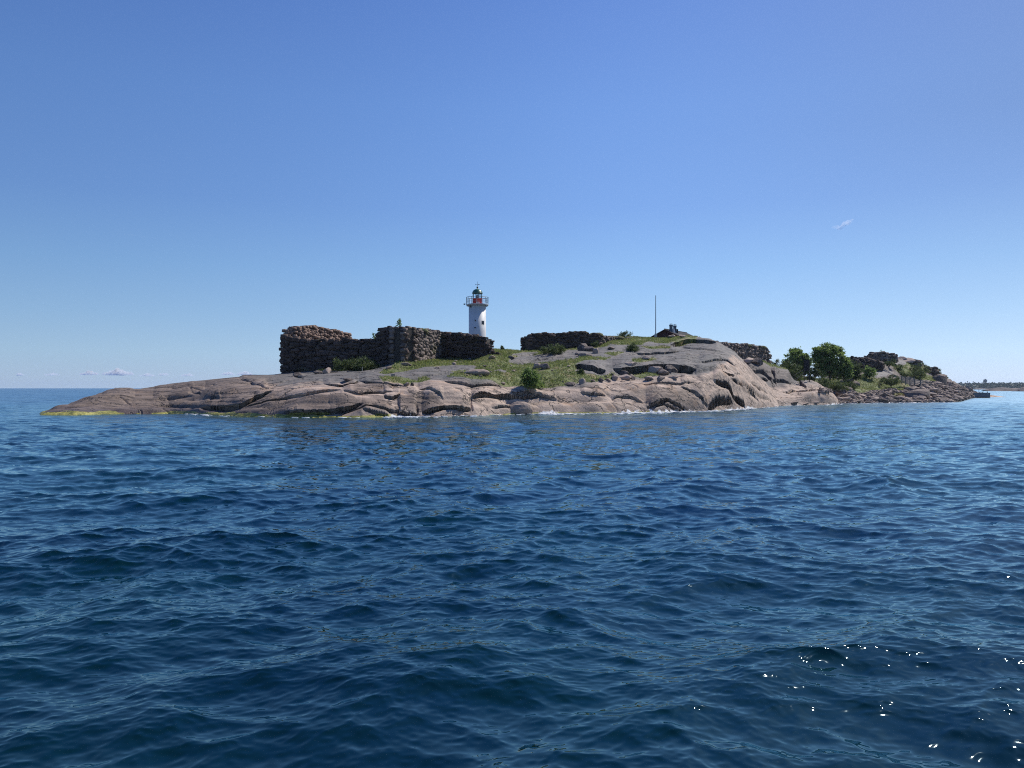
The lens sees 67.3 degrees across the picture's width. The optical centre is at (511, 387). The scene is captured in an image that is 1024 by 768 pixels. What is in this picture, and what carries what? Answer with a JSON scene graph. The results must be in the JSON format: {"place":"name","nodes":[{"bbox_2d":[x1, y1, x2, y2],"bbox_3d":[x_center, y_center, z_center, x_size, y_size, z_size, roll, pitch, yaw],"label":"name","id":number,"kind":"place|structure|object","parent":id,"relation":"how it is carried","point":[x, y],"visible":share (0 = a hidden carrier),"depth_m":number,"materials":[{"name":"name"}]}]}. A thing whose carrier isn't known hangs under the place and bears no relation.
{"place":"outdoors","nodes":[
{"label":"outdoors","id":0,"kind":"place"},
{"bbox_2d":[39,336,973,417],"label":"rocky island","id":1,"kind":"structure","parent":0,"point":[710,374],"depth_m":77.86,"materials":[{"name":"stone"}]},
{"bbox_2d":[293,372,301,376],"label":"boulder","id":2,"kind":"object","parent":1,"relation":"on","point":[295,374],"visible":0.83,"depth_m":82.35,"materials":[{"name":"stone"}]},
{"bbox_2d":[282,325,352,341],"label":"ruined wall","id":3,"kind":"structure","parent":1,"relation":"on","point":[314,332],"depth_m":96.65,"materials":[{"name":"grey stone"}]},
{"bbox_2d":[322,367,331,373],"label":"boulder","id":4,"kind":"object","parent":1,"relation":"on","point":[327,370],"visible":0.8,"depth_m":82.60,"materials":[{"name":"stone"}]},
{"bbox_2d":[331,356,354,370],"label":"juniper bush","id":5,"kind":"object","parent":1,"relation":"on","point":[341,366],"visible":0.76,"depth_m":84.03,"materials":[{"name":"green plant"}]},
{"bbox_2d":[279,326,417,373],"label":"ruined wall","id":6,"kind":"structure","parent":1,"relation":"on","point":[297,354],"depth_m":89.74,"materials":[{"name":"grey stone"}]},
{"bbox_2d":[349,355,377,370],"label":"juniper bush","id":7,"kind":"object","parent":1,"relation":"on","point":[365,363],"visible":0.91,"depth_m":83.91,"materials":[{"name":"green plant"}]},
{"bbox_2d":[368,363,386,369],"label":"juniper bush","id":8,"kind":"object","parent":1,"relation":"on","point":[377,366],"visible":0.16,"depth_m":84.17,"materials":[{"name":"green plant"}]},
{"bbox_2d":[388,326,441,363],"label":"ruined wall","id":9,"kind":"structure","parent":1,"relation":"on","point":[428,345],"depth_m":89.49,"materials":[{"name":"grey stone"}]},
{"bbox_2d":[440,331,499,358],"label":"ruined wall","id":10,"kind":"structure","parent":1,"relation":"on","point":[461,345],"depth_m":94.85,"materials":[{"name":"grey stone"}]},
{"bbox_2d":[464,282,488,336],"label":"lighthouse","id":11,"kind":"object","parent":1,"relation":"on","point":[477,315],"visible":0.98,"depth_m":105.08,"materials":[{"name":"white paint"}]},
{"bbox_2d":[464,369,489,375],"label":"boulder","id":12,"kind":"object","parent":1,"relation":"on","point":[479,372],"visible":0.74,"depth_m":75.12,"materials":[{"name":"stone"}]},
{"bbox_2d":[509,402,532,414],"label":"boulder","id":13,"kind":"object","parent":1,"relation":"on","point":[523,408],"visible":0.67,"depth_m":72.11,"materials":[{"name":"stone"}]},
{"bbox_2d":[516,366,540,389],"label":"leafy shrub","id":14,"kind":"object","parent":1,"relation":"on","point":[530,378],"visible":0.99,"depth_m":74.65,"materials":[{"name":"green plant"}]},
{"bbox_2d":[533,363,540,368],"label":"boulder","id":15,"kind":"object","parent":1,"relation":"on","point":[536,365],"visible":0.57,"depth_m":84.38,"materials":[{"name":"stone"}]},
{"bbox_2d":[537,379,544,388],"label":"leafy shrub","id":16,"kind":"object","parent":1,"relation":"on","point":[541,384],"visible":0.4,"depth_m":76.73,"materials":[{"name":"green plant"}]},
{"bbox_2d":[540,363,549,368],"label":"boulder","id":17,"kind":"object","parent":1,"relation":"on","point":[544,366],"visible":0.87,"depth_m":82.91,"materials":[{"name":"stone"}]},
{"bbox_2d":[539,343,565,354],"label":"juniper bush","id":18,"kind":"object","parent":1,"relation":"on","point":[557,349],"visible":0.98,"depth_m":96.58,"materials":[{"name":"green plant"}]},
{"bbox_2d":[520,331,603,350],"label":"ruined wall","id":19,"kind":"structure","parent":1,"relation":"on","point":[568,339],"depth_m":108.18,"materials":[{"name":"grey stone"}]},
{"bbox_2d":[564,382,575,385],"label":"boulder","id":20,"kind":"object","parent":1,"relation":"on","point":[570,383],"visible":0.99,"depth_m":77.99,"materials":[{"name":"stone"}]},
{"bbox_2d":[577,343,586,350],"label":"boulder","id":21,"kind":"object","parent":1,"relation":"on","point":[581,346],"visible":0.61,"depth_m":102.20,"materials":[{"name":"stone"}]},
{"bbox_2d":[578,378,585,383],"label":"boulder","id":22,"kind":"object","parent":1,"relation":"on","point":[581,381],"visible":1,"depth_m":78.23,"materials":[{"name":"stone"}]},
{"bbox_2d":[577,353,592,355],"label":"boulder","id":23,"kind":"object","parent":1,"relation":"on","point":[582,354],"visible":0.64,"depth_m":93.60,"materials":[{"name":"stone"}]},
{"bbox_2d":[582,346,593,351],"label":"boulder","id":24,"kind":"object","parent":1,"relation":"on","point":[589,348],"visible":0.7,"depth_m":101.13,"materials":[{"name":"stone"}]},
{"bbox_2d":[590,340,598,346],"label":"juniper bush","id":25,"kind":"object","parent":1,"relation":"on","point":[595,344],"visible":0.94,"depth_m":109.09,"materials":[{"name":"green plant"}]},
{"bbox_2d":[592,348,598,353],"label":"boulder","id":26,"kind":"object","parent":1,"relation":"on","point":[595,350],"visible":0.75,"depth_m":97.23,"materials":[{"name":"stone"}]},
{"bbox_2d":[612,374,617,380],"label":"boulder","id":27,"kind":"object","parent":1,"relation":"on","point":[614,377],"visible":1,"depth_m":81.74,"materials":[{"name":"stone"}]},
{"bbox_2d":[598,335,637,344],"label":"ruined wall","id":28,"kind":"structure","parent":1,"relation":"on","point":[604,339],"depth_m":112.40,"materials":[{"name":"grey stone"}]},
{"bbox_2d":[620,370,628,374],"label":"boulder","id":29,"kind":"object","parent":1,"relation":"on","point":[622,372],"visible":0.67,"depth_m":84.25,"materials":[{"name":"stone"}]},
{"bbox_2d":[617,330,632,336],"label":"juniper bush","id":30,"kind":"object","parent":1,"relation":"on","point":[625,333],"visible":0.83,"depth_m":119.56,"materials":[{"name":"green plant"}]},
{"bbox_2d":[619,374,630,379],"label":"boulder","id":31,"kind":"object","parent":1,"relation":"on","point":[626,377],"visible":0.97,"depth_m":82.63,"materials":[{"name":"stone"}]},
{"bbox_2d":[625,362,636,365],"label":"boulder","id":32,"kind":"object","parent":1,"relation":"on","point":[631,363],"visible":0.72,"depth_m":86.62,"materials":[{"name":"stone"}]},
{"bbox_2d":[626,342,638,351],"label":"juniper bush","id":33,"kind":"object","parent":1,"relation":"on","point":[633,347],"visible":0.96,"depth_m":100.43,"materials":[{"name":"green plant"}]},
{"bbox_2d":[644,376,653,379],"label":"boulder","id":34,"kind":"object","parent":1,"relation":"on","point":[648,378],"visible":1,"depth_m":82.26,"materials":[{"name":"stone"}]},
{"bbox_2d":[648,366,662,372],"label":"boulder","id":35,"kind":"object","parent":1,"relation":"on","point":[655,369],"visible":0.7,"depth_m":86.05,"materials":[{"name":"stone"}]},
{"bbox_2d":[654,295,656,336],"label":"flagpole","id":36,"kind":"object","parent":1,"relation":"on","point":[655,334],"visible":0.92,"depth_m":121.45,"materials":[{"name":"grey metal"}]},
{"bbox_2d":[379,335,935,394],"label":"meadow grass","id":37,"kind":"structure","parent":1,"relation":"on","point":[428,363],"depth_m":87.73,"materials":[{"name":"green plant"}]},
{"bbox_2d":[658,369,668,375],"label":"boulder","id":38,"kind":"object","parent":1,"relation":"on","point":[662,372],"visible":0.87,"depth_m":84.93,"materials":[{"name":"stone"}]},
{"bbox_2d":[665,365,676,372],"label":"boulder","id":39,"kind":"object","parent":1,"relation":"on","point":[669,368],"visible":0.76,"depth_m":87.12,"materials":[{"name":"stone"}]},
{"bbox_2d":[651,324,692,337],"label":"rock pile","id":40,"kind":"object","parent":1,"relation":"on","point":[671,330],"visible":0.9,"depth_m":123.18,"materials":[{"name":"stone"}]},
{"bbox_2d":[718,341,771,362],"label":"ruined wall","id":41,"kind":"structure","parent":1,"relation":"on","point":[744,351],"depth_m":123.97,"materials":[{"name":"grey stone"}]},
{"bbox_2d":[743,357,753,362],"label":"boulder","id":42,"kind":"object","parent":1,"relation":"on","point":[748,360],"visible":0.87,"depth_m":116.27,"materials":[{"name":"stone"}]},
{"bbox_2d":[751,357,762,365],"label":"boulder","id":43,"kind":"object","parent":1,"relation":"on","point":[757,361],"visible":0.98,"depth_m":115.97,"materials":[{"name":"stone"}]},
{"bbox_2d":[771,359,781,365],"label":"juniper bush","id":44,"kind":"object","parent":1,"relation":"on","point":[776,361],"visible":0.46,"depth_m":130.74,"materials":[{"name":"green plant"}]},
{"bbox_2d":[781,361,805,380],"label":"juniper bush","id":45,"kind":"object","parent":1,"relation":"on","point":[794,372],"visible":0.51,"depth_m":127.03,"materials":[{"name":"green plant"}]},
{"bbox_2d":[781,346,812,375],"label":"broadleaf tree","id":46,"kind":"object","parent":1,"relation":"on","point":[796,355],"visible":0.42,"depth_m":132.18,"materials":[{"name":"green plant"}]},
{"bbox_2d":[793,360,809,381],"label":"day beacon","id":47,"kind":"object","parent":1,"relation":"on","point":[806,365],"visible":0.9,"depth_m":120.25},
{"bbox_2d":[805,359,825,380],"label":"juniper bush","id":48,"kind":"object","parent":1,"relation":"on","point":[815,375],"visible":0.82,"depth_m":131.69,"materials":[{"name":"green plant"}]},
{"bbox_2d":[813,377,835,387],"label":"juniper bush","id":49,"kind":"object","parent":1,"relation":"on","point":[826,382],"visible":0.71,"depth_m":124.16,"materials":[{"name":"green plant"}]},
{"bbox_2d":[810,341,856,380],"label":"broadleaf tree","id":50,"kind":"object","parent":1,"relation":"on","point":[838,364],"visible":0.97,"depth_m":135.08,"materials":[{"name":"green plant"}]},
{"bbox_2d":[831,380,849,391],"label":"juniper bush","id":51,"kind":"object","parent":1,"relation":"on","point":[838,387],"visible":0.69,"depth_m":127.44,"materials":[{"name":"green plant"}]},
{"bbox_2d":[844,394,854,397],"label":"boulder","id":52,"kind":"object","parent":1,"relation":"on","point":[850,395],"visible":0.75,"depth_m":126.12,"materials":[{"name":"stone"}]},
{"bbox_2d":[844,379,857,389],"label":"juniper bush","id":53,"kind":"object","parent":1,"relation":"on","point":[853,386],"visible":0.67,"depth_m":133.75,"materials":[{"name":"green plant"}]},
{"bbox_2d":[850,361,865,380],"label":"juniper bush","id":54,"kind":"object","parent":1,"relation":"on","point":[856,376],"visible":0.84,"depth_m":138.39,"materials":[{"name":"green plant"}]},
{"bbox_2d":[849,356,884,370],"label":"ruined wall","id":55,"kind":"structure","parent":1,"relation":"on","point":[877,365],"depth_m":152.12,"materials":[{"name":"grey stone"}]},
{"bbox_2d":[862,365,878,378],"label":"juniper bush","id":56,"kind":"object","parent":1,"relation":"on","point":[867,372],"visible":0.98,"depth_m":144.43,"materials":[{"name":"green plant"}]},
{"bbox_2d":[864,351,898,362],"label":"ruined wall","id":57,"kind":"structure","parent":1,"relation":"on","point":[882,356],"depth_m":160.34,"materials":[{"name":"grey stone"}]},
{"bbox_2d":[875,398,888,402],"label":"boulder","id":58,"kind":"object","parent":1,"relation":"on","point":[882,400],"visible":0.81,"depth_m":126.35,"materials":[{"name":"stone"}]},
{"bbox_2d":[878,393,888,396],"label":"boulder","id":59,"kind":"object","parent":1,"relation":"on","point":[882,394],"visible":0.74,"depth_m":131.19,"materials":[{"name":"stone"}]},
{"bbox_2d":[884,361,894,366],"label":"juniper bush","id":60,"kind":"object","parent":1,"relation":"on","point":[888,363],"visible":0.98,"depth_m":155.66,"materials":[{"name":"green plant"}]},
{"bbox_2d":[878,375,901,386],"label":"juniper bush","id":61,"kind":"object","parent":1,"relation":"on","point":[889,380],"visible":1,"depth_m":142.66,"materials":[{"name":"green plant"}]},
{"bbox_2d":[884,397,896,402],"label":"boulder","id":62,"kind":"object","parent":1,"relation":"on","point":[891,399],"visible":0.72,"depth_m":128.03,"materials":[{"name":"stone"}]},
{"bbox_2d":[818,381,978,403],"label":"rubble","id":63,"kind":"object","parent":1,"relation":"on","point":[951,395],"visible":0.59,"depth_m":135.48,"materials":[{"name":"stone"}]},
{"bbox_2d":[893,364,904,371],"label":"juniper bush","id":64,"kind":"object","parent":1,"relation":"on","point":[899,369],"visible":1,"depth_m":153.82,"materials":[{"name":"green plant"}]},
{"bbox_2d":[899,370,912,376],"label":"juniper bush","id":65,"kind":"object","parent":1,"relation":"on","point":[903,374],"visible":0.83,"depth_m":154.54,"materials":[{"name":"green plant"}]},
{"bbox_2d":[901,375,914,385],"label":"slatted fence","id":66,"kind":"object","parent":1,"relation":"on","point":[907,379],"visible":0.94,"depth_m":148.04,"materials":[{"name":"grey wood"}]},
{"bbox_2d":[904,358,914,362],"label":"boulder","id":67,"kind":"object","parent":1,"relation":"on","point":[910,360],"visible":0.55,"depth_m":166.77,"materials":[{"name":"stone"}]},
{"bbox_2d":[904,387,915,390],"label":"boulder","id":68,"kind":"object","parent":1,"relation":"on","point":[910,388],"visible":0.53,"depth_m":141.20,"materials":[{"name":"stone"}]},
{"bbox_2d":[902,389,929,397],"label":"boulder","id":69,"kind":"object","parent":1,"relation":"on","point":[922,392],"visible":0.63,"depth_m":135.33,"materials":[{"name":"stone"}]},
{"bbox_2d":[907,368,927,378],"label":"juniper bush","id":70,"kind":"object","parent":1,"relation":"on","point":[921,374],"visible":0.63,"depth_m":156.18,"materials":[{"name":"green plant"}]},
{"bbox_2d":[913,359,922,366],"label":"ruined wall","id":71,"kind":"structure","parent":1,"relation":"on","point":[917,361],"depth_m":167.08,"materials":[{"name":"grey stone"}]},
{"bbox_2d":[909,362,930,373],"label":"juniper bush","id":72,"kind":"object","parent":1,"relation":"on","point":[927,367],"visible":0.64,"depth_m":161.95,"materials":[{"name":"green plant"}]},
{"bbox_2d":[924,366,938,375],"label":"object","id":73,"kind":"structure","parent":1,"relation":"on","point":[934,371],"depth_m":167.16,"materials":[{"name":"grey stone"}]},
{"bbox_2d":[932,374,946,384],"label":"boulder","id":74,"kind":"object","parent":1,"relation":"on","point":[942,378],"visible":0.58,"depth_m":163.21,"materials":[{"name":"stone"}]},
{"bbox_2d":[0,388,1023,767],"bbox_3d":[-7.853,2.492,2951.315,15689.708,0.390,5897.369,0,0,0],"label":"sea","id":75,"kind":"structure","parent":0,"point":[812,586],"depth_m":9.69,"materials":[{"name":"liquid"}]},
{"bbox_2d":[195,402,952,417],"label":"shore foam","id":76,"kind":"object","parent":75,"relation":"on","point":[581,413],"visible":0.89,"depth_m":73.32,"materials":[{"name":"white"}]},
{"bbox_2d":[974,392,989,397],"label":"pontoon","id":77,"kind":"object","parent":75,"relation":"on","point":[982,395],"visible":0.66,"depth_m":194.00,"materials":[{"name":"grey concrete"}]},
{"bbox_2d":[982,387,1017,390],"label":"skerry","id":78,"kind":"structure","parent":75,"relation":"in","point":[1001,389],"depth_m":614.28,"materials":[{"name":"grey stone"}]},
{"bbox_2d":[0,0,1023,387],"label":"sky","id":79,"kind":"structure","parent":0,"point":[185,185],"materials":[{"name":"blue"}]},
{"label":"distant coast","id":80,"kind":"structure","parent":0,"visible":0},
{"bbox_2d":[958,381,1023,388],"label":"distant forest","id":81,"kind":"object","parent":80,"relation":"on","point":[972,385],"visible":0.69,"depth_m":1459.82,"materials":[{"name":"green plant"}]}
]}

